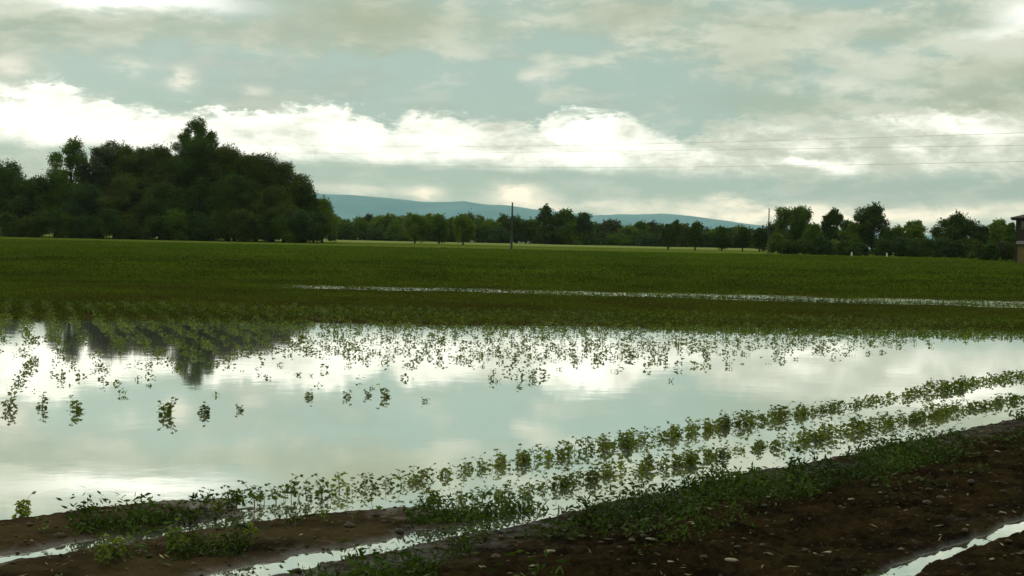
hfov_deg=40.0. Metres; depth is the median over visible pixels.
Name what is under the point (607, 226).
tree
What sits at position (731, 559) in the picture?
stone
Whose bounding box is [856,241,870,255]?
shrub
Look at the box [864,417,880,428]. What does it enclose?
crop seedling
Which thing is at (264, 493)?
crop seedling
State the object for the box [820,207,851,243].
tree
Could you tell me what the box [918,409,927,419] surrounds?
crop seedling
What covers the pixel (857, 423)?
crop seedling
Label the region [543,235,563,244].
tree
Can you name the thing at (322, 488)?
crop seedling
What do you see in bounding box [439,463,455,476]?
crop seedling
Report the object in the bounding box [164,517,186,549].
weeds
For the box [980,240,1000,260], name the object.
bush
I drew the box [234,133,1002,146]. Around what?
power cable
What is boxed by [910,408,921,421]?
crop seedling
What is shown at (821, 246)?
bush
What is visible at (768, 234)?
utility pole
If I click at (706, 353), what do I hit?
crop seedling
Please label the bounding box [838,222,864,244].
tree
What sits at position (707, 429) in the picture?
crop seedling
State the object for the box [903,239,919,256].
bush
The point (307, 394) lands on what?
crop seedling
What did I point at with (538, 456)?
crop seedling
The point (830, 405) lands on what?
crop seedling
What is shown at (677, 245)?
bush
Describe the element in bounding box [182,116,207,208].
tree
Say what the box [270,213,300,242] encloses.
bush
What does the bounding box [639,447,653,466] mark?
crop seedling
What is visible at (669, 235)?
pollard tree
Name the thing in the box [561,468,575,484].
crop seedling
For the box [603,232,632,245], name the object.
bush
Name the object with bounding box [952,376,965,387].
crop seedling
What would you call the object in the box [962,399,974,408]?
crop seedling
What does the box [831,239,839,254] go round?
shrub
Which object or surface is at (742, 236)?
pollard tree
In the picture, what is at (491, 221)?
tree
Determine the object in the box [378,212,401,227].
tree
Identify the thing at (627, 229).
tree
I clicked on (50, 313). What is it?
flooded crop
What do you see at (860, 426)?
crop seedling
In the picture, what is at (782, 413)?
crop seedling
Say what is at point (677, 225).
tree
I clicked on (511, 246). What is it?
utility pole
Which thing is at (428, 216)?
tree
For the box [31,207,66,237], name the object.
bush
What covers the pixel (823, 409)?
crop seedling
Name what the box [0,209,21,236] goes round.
bush
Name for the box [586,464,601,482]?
crop seedling
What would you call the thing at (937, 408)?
crop seedling
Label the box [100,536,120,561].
weeds
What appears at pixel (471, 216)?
tree
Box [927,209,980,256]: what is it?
tree
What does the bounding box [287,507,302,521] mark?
crop seedling
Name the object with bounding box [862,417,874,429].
crop seedling
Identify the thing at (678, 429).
crop seedling
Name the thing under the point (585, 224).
tree
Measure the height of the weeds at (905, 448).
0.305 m
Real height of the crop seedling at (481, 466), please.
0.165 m
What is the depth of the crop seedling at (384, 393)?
15.19 m
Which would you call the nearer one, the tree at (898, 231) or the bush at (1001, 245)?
the bush at (1001, 245)
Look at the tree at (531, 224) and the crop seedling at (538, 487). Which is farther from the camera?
the tree at (531, 224)
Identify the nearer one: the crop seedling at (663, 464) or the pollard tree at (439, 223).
the crop seedling at (663, 464)
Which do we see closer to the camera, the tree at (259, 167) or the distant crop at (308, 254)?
the distant crop at (308, 254)
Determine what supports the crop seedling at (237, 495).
on the ground
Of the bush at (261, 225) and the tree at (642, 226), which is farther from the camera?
the tree at (642, 226)
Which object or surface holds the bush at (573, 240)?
on the ground
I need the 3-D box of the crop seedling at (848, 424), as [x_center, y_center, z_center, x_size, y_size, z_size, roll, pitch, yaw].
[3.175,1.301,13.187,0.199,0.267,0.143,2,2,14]
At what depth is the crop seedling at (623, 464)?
10.39 m
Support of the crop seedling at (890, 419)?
in the water
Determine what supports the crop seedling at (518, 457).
on the ground
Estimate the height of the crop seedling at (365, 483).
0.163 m
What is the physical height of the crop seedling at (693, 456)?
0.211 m
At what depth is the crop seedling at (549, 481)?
9.57 m
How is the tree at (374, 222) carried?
on the ground
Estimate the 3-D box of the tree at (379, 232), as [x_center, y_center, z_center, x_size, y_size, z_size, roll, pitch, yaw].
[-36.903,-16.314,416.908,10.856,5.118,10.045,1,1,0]
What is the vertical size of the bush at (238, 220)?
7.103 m
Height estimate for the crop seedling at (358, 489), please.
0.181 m
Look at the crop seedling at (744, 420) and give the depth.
13.37 m
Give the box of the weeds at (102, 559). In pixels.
[88,548,112,567]
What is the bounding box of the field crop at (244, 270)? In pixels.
[0,250,1023,338]
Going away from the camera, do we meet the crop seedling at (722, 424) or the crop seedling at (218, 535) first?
the crop seedling at (218, 535)
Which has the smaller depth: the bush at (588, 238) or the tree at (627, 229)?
the bush at (588, 238)
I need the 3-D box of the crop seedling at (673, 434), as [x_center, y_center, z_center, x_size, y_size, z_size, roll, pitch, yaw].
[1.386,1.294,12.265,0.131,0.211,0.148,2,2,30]
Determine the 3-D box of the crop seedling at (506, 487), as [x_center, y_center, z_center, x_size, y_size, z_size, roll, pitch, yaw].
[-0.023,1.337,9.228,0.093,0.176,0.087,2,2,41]
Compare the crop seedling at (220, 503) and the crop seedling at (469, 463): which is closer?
the crop seedling at (220, 503)
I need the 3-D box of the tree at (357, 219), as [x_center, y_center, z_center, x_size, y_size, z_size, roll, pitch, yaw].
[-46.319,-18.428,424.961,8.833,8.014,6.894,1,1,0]
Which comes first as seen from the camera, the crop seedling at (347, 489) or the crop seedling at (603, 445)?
the crop seedling at (347, 489)
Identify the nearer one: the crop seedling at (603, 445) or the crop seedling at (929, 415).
the crop seedling at (603, 445)
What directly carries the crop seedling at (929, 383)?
on the ground
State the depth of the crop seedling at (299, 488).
8.94 m
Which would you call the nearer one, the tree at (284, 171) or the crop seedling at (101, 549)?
the crop seedling at (101, 549)
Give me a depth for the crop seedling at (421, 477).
9.66 m
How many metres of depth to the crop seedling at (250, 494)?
8.63 m
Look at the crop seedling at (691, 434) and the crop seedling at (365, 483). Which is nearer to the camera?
the crop seedling at (365, 483)
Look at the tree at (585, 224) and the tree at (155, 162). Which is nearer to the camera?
the tree at (155, 162)
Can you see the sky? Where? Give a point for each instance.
(351, 79)
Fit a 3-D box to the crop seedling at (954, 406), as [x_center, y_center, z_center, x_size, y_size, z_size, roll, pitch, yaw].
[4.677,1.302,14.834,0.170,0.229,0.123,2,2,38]
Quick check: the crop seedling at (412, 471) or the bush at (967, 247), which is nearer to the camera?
the crop seedling at (412, 471)
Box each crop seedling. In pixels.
[1,392,17,409]
[12,491,35,517]
[35,517,51,534]
[36,392,47,407]
[69,395,83,411]
[93,537,107,559]
[158,397,178,415]
[189,531,200,544]
[197,401,209,413]
[198,490,211,507]
[202,487,218,506]
[209,498,222,515]
[209,533,221,547]
[220,486,234,506]
[223,484,245,498]
[227,485,245,507]
[237,480,264,506]
[239,518,258,540]
[254,485,270,501]
[265,483,283,501]
[278,484,288,500]
[284,473,302,498]
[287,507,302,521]
[289,476,308,498]
[304,389,312,397]
[304,475,318,493]
[304,486,312,498]
[311,481,325,496]
[314,473,329,494]
[316,507,329,524]
[320,505,330,518]
[325,483,339,494]
[331,471,348,487]
[332,473,345,491]
[341,483,353,495]
[350,475,366,490]
[358,474,372,489]
[361,472,381,488]
[364,494,382,511]
[376,384,389,397]
[379,473,392,486]
[392,469,406,485]
[404,474,418,484]
[407,466,419,477]
[413,468,430,480]
[413,468,433,482]
[422,484,440,507]
[426,491,442,508]
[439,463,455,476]
[453,492,466,506]
[455,485,467,500]
[458,464,466,474]
[461,458,474,469]
[469,491,481,504]
[471,457,487,469]
[491,485,503,495]
[491,488,506,500]
[493,449,505,465]
[493,449,506,463]
[501,459,513,467]
[502,480,515,495]
[512,449,525,464]
[515,443,531,462]
[521,452,530,463]
[523,480,537,496]
[528,444,542,460]
[535,444,551,456]
[535,479,549,489]
[539,447,555,459]
[542,472,557,488]
[551,473,565,487]
[555,447,565,458]
[557,442,571,455]
[558,441,572,453]
[560,474,570,487]
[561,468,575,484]
[562,439,573,455]
[571,467,583,482]
[577,437,593,451]
[578,464,596,481]
[580,436,592,449]
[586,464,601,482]
[590,440,599,450]
[594,438,610,448]
[598,433,614,450]
[599,468,612,477]
[601,460,611,471]
[603,460,618,476]
[613,453,633,471]
[616,430,632,447]
[622,427,634,443]
[629,436,643,445]
[632,464,644,474]
[633,430,647,441]
[635,457,656,470]
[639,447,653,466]
[640,451,656,467]
[640,456,655,472]
[646,428,658,439]
[653,426,664,438]
[654,453,669,467]
[655,431,668,439]
[663,424,677,438]
[666,453,678,465]
[667,421,680,435]
[668,449,683,465]
[676,449,692,464]
[682,445,701,463]
[683,426,696,435]
[683,450,699,464]
[685,417,699,430]
[699,418,711,430]
[700,445,714,458]
[703,348,710,355]
[703,422,714,431]
[705,418,720,429]
[705,444,726,457]
[707,443,719,459]
[717,416,728,428]
[717,442,730,456]
[719,413,729,426]
[730,411,742,424]
[734,410,747,424]
[739,411,750,424]
[741,410,755,423]
[754,434,765,447]
[755,410,765,420]
[767,408,776,419]
[769,435,784,448]
[770,401,795,417]
[777,432,787,445]
[793,406,803,416]
[796,431,811,442]
[806,429,821,440]
[809,424,826,440]
[818,401,826,411]
[818,417,832,434]
[819,422,838,436]
[821,423,832,438]
[825,400,835,409]
[828,418,839,435]
[834,417,846,429]
[842,413,860,429]
[850,417,865,431]
[851,416,864,430]
[852,397,862,405]
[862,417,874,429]
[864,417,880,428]
[880,411,901,424]
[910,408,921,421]
[913,384,927,393]
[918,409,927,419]
[920,401,933,416]
[923,378,937,391]
[929,403,943,415]
[931,408,942,417]
[948,401,962,412]
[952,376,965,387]
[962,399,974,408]
[977,400,987,407]
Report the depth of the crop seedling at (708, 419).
12.97 m
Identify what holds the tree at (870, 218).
on the ground
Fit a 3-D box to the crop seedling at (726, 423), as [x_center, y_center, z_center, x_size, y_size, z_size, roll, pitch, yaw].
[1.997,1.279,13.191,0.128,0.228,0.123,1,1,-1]
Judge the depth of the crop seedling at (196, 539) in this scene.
7.30 m
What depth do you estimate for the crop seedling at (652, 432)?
12.22 m
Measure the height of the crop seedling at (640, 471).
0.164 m
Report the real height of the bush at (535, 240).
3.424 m
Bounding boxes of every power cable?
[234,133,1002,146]
[266,159,1023,167]
[483,145,1013,152]
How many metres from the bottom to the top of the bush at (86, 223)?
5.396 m
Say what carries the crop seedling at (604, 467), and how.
on the ground
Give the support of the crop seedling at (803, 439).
in the water
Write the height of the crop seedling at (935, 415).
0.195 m
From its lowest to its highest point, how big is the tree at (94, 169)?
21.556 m
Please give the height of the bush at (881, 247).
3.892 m
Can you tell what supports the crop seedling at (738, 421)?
on the ground
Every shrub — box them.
[766,230,786,253]
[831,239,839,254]
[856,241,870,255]
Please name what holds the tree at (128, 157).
on the ground
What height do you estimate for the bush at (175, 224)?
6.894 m
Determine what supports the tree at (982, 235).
on the ground
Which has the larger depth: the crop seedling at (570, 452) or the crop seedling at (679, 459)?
the crop seedling at (570, 452)
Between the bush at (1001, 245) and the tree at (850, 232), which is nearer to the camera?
the bush at (1001, 245)
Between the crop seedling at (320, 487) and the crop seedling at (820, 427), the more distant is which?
the crop seedling at (820, 427)
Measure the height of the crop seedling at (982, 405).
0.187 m
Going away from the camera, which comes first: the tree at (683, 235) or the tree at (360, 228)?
the tree at (683, 235)
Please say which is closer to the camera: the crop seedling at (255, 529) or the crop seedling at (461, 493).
the crop seedling at (255, 529)
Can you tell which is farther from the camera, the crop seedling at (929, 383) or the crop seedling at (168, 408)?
the crop seedling at (929, 383)
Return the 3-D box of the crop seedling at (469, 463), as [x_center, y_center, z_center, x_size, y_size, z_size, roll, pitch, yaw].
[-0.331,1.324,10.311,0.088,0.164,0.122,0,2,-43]
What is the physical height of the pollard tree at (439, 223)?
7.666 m
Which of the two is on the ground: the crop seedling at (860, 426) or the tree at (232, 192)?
the tree at (232, 192)
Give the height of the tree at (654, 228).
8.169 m
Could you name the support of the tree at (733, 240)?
on the ground
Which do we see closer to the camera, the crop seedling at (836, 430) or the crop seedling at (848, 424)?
the crop seedling at (836, 430)
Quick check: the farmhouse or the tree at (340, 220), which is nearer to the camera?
the farmhouse
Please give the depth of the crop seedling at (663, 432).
12.10 m
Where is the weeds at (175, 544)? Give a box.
[166,534,190,551]
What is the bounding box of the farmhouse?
[1010,215,1023,261]
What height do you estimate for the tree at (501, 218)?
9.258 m
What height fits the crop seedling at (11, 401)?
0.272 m
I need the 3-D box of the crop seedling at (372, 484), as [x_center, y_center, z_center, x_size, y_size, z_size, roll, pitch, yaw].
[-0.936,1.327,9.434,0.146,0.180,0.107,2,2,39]
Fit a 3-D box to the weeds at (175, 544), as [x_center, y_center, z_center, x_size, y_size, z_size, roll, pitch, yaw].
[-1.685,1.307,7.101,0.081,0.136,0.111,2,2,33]
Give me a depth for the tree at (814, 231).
283.64 m
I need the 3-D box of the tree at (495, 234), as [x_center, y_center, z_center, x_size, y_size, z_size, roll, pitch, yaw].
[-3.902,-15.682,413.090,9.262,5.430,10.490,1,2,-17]
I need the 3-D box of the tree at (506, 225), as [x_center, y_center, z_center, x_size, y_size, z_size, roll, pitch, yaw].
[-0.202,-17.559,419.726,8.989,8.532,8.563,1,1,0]
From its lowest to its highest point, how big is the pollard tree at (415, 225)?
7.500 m
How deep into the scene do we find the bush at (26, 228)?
283.46 m
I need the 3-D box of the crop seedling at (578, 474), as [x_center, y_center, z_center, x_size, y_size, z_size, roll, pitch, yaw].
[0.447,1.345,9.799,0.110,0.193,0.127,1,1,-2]
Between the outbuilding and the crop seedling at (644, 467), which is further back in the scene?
the outbuilding
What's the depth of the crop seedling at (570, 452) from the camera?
11.10 m
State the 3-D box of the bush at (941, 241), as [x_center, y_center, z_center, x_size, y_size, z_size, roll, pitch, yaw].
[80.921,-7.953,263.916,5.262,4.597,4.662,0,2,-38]
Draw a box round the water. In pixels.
[0,285,1023,575]
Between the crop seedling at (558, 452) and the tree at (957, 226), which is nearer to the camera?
the crop seedling at (558, 452)
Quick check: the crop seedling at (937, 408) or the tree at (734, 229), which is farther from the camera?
the tree at (734, 229)
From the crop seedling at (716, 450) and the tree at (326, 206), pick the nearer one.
the crop seedling at (716, 450)
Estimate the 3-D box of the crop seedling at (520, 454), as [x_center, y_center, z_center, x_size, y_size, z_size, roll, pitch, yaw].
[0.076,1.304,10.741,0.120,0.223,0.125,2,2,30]
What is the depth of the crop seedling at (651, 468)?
10.33 m
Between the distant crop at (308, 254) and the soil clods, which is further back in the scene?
the distant crop at (308, 254)
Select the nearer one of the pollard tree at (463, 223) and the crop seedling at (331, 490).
the crop seedling at (331, 490)
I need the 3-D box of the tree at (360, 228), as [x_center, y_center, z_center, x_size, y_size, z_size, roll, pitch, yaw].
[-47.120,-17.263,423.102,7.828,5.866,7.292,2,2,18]
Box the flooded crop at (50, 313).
[0,297,1023,575]
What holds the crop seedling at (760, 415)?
on the ground
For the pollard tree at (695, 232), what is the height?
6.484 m
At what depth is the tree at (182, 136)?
301.63 m
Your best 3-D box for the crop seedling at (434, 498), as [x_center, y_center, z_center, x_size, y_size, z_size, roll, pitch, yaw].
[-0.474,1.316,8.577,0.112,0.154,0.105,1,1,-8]
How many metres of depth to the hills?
6605.39 m
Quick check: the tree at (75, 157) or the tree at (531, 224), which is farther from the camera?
the tree at (531, 224)
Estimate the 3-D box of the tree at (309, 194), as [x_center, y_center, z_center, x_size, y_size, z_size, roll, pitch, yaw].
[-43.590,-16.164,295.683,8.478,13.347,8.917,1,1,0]
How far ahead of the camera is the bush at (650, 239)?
404.37 m
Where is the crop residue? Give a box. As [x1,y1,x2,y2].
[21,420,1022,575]
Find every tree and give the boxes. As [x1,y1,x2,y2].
[0,158,31,227]
[6,173,62,219]
[27,165,79,214]
[46,135,90,237]
[55,179,106,237]
[77,139,120,237]
[95,168,151,237]
[97,140,158,238]
[131,141,192,239]
[137,179,199,239]
[157,131,228,219]
[170,129,192,238]
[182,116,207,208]
[189,129,220,216]
[192,142,255,240]
[200,168,262,240]
[236,152,281,241]
[248,182,302,241]
[261,160,313,241]
[290,181,322,242]
[317,194,340,242]
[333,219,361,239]
[335,216,345,232]
[350,215,368,239]
[351,222,365,239]
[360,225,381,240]
[363,213,375,223]
[367,215,387,229]
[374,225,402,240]
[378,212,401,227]
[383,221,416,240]
[400,212,411,226]
[402,213,430,242]
[423,212,445,241]
[427,213,448,243]
[446,216,460,241]
[452,213,477,244]
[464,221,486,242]
[465,208,475,241]
[472,214,485,228]
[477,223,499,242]
[480,218,500,228]
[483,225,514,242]
[494,213,507,228]
[501,215,521,242]
[513,214,528,242]
[513,220,534,243]
[520,216,541,241]
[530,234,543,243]
[533,203,556,243]
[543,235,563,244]
[552,207,578,239]
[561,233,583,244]
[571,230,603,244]
[573,211,594,235]
[593,221,601,235]
[594,218,620,236]
[597,231,610,244]
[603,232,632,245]
[617,223,642,236]
[625,232,645,245]
[634,220,650,234]
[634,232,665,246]
[646,220,662,234]
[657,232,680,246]
[658,223,678,249]
[672,220,682,246]
[678,223,691,246]
[684,221,704,249]
[686,231,709,246]
[704,226,718,246]
[712,225,731,250]
[725,230,738,247]
[730,224,752,247]
[733,226,752,250]
[750,227,770,251]
[761,221,782,237]
[772,204,813,242]
[800,221,823,246]
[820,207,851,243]
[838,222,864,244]
[847,201,896,252]
[887,223,904,246]
[900,219,928,242]
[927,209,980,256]
[969,224,990,244]
[986,218,1005,244]
[1001,222,1015,243]
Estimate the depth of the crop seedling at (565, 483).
9.63 m
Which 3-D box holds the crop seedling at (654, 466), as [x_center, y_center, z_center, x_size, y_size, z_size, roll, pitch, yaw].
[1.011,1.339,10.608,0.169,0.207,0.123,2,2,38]
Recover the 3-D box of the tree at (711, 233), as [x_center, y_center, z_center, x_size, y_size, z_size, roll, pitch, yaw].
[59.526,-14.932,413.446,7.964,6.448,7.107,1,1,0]
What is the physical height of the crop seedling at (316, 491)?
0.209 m
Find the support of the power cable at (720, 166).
hanging from the line support
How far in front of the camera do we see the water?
14.32 m
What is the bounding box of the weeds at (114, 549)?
[103,533,131,560]
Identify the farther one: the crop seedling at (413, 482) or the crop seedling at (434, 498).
the crop seedling at (413, 482)
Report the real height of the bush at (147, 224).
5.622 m
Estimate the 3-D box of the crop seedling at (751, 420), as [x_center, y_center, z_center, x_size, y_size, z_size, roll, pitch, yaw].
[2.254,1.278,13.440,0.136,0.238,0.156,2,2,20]
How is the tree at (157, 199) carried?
on the ground
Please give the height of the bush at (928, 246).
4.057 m
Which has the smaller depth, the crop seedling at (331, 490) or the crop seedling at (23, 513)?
the crop seedling at (23, 513)
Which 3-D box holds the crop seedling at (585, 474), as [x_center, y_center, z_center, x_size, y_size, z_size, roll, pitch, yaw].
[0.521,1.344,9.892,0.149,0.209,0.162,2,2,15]
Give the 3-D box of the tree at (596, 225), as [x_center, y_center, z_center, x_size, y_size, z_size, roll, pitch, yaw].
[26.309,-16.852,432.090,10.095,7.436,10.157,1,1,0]
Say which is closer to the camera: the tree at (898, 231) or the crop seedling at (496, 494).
the crop seedling at (496, 494)
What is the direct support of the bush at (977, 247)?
on the ground
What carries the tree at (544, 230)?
on the ground
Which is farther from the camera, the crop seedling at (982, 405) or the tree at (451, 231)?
the tree at (451, 231)
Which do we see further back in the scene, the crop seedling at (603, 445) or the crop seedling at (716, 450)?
the crop seedling at (603, 445)
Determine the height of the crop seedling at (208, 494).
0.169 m
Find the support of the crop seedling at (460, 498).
on the ground
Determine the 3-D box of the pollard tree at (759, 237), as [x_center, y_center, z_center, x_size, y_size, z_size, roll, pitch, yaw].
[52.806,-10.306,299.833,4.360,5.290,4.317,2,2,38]
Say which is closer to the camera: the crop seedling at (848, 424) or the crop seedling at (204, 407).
the crop seedling at (848, 424)
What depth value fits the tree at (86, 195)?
287.00 m
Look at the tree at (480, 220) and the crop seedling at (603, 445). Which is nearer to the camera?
the crop seedling at (603, 445)
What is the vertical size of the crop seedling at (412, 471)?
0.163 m
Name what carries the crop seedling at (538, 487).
on the ground
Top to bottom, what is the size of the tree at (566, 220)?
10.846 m
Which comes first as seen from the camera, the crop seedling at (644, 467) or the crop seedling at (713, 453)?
the crop seedling at (644, 467)
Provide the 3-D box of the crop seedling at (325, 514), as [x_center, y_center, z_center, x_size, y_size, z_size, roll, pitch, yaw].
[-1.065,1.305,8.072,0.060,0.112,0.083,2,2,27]
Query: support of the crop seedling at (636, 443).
on the ground
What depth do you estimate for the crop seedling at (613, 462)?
10.08 m
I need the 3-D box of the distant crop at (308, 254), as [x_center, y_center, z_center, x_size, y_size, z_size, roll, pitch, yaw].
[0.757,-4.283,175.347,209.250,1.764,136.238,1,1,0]
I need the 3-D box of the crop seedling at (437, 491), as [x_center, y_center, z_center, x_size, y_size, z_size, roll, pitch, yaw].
[-0.488,1.306,8.652,0.111,0.198,0.107,3,2,45]
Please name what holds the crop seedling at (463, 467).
on the ground
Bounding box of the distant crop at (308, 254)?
[0,238,1023,275]
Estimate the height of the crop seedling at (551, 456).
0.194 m
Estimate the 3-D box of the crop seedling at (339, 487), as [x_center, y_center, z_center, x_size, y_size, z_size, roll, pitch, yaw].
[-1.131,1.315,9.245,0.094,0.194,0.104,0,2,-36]
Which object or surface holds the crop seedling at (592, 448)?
on the ground
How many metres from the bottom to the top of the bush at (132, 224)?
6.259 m
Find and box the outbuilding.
[1016,241,1023,263]
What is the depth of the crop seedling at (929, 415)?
14.43 m
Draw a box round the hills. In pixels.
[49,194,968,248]
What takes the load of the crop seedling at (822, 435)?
in the water
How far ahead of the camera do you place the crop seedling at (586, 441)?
11.42 m
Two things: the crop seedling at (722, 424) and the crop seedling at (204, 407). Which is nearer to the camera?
the crop seedling at (722, 424)
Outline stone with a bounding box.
[724,558,737,561]
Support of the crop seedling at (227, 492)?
on the ground
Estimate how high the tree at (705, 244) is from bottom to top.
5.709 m
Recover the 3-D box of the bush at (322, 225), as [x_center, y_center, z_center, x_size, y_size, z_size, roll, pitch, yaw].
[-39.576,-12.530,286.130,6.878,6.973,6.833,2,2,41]
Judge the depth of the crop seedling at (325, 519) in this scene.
7.98 m
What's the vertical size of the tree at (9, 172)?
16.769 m
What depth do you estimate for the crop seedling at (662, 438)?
12.18 m
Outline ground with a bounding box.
[0,232,1023,575]
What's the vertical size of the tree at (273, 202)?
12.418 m
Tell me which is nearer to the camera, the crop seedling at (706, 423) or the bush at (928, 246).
the crop seedling at (706, 423)
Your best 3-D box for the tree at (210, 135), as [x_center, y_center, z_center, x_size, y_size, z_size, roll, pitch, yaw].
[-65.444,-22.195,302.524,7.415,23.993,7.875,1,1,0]
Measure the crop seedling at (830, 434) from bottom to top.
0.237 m
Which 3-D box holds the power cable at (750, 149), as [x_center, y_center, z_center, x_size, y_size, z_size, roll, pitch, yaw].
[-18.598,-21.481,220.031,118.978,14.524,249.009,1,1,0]
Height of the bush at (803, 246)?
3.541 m
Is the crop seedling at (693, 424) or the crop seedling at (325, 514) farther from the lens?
the crop seedling at (693, 424)
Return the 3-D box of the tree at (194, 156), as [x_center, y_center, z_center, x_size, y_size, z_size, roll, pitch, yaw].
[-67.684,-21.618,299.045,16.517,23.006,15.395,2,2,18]
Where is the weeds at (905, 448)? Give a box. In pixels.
[15,408,1023,575]
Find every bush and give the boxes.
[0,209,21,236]
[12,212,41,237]
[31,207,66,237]
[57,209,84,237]
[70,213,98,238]
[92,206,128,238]
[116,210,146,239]
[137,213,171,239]
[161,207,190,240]
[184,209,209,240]
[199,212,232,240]
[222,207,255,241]
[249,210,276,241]
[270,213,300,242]
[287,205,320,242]
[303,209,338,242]
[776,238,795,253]
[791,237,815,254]
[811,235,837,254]
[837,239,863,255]
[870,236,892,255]
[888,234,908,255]
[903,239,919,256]
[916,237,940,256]
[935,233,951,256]
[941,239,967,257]
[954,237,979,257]
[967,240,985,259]
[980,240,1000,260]
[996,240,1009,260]
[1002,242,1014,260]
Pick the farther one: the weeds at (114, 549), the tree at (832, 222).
the tree at (832, 222)
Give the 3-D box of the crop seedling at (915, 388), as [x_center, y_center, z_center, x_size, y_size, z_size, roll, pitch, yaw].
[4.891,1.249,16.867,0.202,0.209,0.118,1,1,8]
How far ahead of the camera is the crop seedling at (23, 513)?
8.19 m
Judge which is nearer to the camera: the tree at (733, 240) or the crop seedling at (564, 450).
the crop seedling at (564, 450)
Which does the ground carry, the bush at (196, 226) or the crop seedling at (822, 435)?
the bush at (196, 226)
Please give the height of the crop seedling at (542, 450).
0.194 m
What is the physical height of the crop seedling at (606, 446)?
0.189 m
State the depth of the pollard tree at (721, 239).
298.93 m
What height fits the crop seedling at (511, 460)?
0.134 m
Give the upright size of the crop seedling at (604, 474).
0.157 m
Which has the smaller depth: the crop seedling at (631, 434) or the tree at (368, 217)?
the crop seedling at (631, 434)
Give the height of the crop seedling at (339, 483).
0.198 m
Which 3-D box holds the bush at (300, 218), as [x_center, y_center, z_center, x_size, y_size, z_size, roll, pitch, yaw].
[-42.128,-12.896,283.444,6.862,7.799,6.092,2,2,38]
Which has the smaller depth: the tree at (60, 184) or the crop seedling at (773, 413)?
the crop seedling at (773, 413)
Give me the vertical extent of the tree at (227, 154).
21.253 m
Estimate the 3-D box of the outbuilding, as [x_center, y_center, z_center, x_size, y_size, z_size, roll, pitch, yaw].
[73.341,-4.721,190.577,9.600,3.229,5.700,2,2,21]
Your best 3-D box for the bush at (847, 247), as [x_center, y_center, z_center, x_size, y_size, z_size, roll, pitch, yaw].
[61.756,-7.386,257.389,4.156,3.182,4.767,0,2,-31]
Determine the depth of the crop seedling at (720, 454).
11.22 m
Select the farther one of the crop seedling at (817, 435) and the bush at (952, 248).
the bush at (952, 248)
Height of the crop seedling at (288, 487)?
0.223 m
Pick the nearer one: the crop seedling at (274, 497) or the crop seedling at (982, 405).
the crop seedling at (274, 497)
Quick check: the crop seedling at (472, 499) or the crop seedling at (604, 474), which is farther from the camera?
the crop seedling at (604, 474)
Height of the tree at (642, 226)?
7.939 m
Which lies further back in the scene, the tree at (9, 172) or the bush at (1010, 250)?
the tree at (9, 172)
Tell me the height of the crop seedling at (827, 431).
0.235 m
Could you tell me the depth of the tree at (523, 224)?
416.20 m
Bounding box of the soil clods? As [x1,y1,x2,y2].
[1,419,1023,575]
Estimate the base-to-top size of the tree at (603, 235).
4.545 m
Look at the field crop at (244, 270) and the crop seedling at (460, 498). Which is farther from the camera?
the field crop at (244, 270)
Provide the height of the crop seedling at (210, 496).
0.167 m
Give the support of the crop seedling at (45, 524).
on the ground
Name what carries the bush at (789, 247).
on the ground
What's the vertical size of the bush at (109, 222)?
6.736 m
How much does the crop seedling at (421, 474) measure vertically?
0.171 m
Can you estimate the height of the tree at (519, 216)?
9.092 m
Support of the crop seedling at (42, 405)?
on the ground
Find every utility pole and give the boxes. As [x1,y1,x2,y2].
[510,202,512,249]
[767,208,769,255]
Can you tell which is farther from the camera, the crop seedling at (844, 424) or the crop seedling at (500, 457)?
the crop seedling at (844, 424)
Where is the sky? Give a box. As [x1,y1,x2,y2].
[0,0,1023,234]
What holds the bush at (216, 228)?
on the ground
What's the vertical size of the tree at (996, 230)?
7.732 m
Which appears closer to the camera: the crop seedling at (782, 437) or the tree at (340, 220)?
the crop seedling at (782, 437)
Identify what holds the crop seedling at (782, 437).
in the water
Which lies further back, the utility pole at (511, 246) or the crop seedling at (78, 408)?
the utility pole at (511, 246)
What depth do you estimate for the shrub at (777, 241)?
261.39 m
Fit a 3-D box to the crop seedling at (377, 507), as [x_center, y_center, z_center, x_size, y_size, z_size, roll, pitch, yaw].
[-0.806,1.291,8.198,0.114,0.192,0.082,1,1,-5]
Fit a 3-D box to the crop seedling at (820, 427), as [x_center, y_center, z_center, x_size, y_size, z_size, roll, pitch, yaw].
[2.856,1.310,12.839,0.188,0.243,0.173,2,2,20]
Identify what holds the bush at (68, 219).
on the ground
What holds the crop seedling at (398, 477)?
on the ground
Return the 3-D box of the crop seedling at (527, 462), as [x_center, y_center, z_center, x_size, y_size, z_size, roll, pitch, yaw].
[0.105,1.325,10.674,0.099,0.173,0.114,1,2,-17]
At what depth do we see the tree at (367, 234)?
413.42 m
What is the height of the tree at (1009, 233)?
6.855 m
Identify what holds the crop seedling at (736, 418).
on the ground
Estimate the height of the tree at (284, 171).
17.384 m
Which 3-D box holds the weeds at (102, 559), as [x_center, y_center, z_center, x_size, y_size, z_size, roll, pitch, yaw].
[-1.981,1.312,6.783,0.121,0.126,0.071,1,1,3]

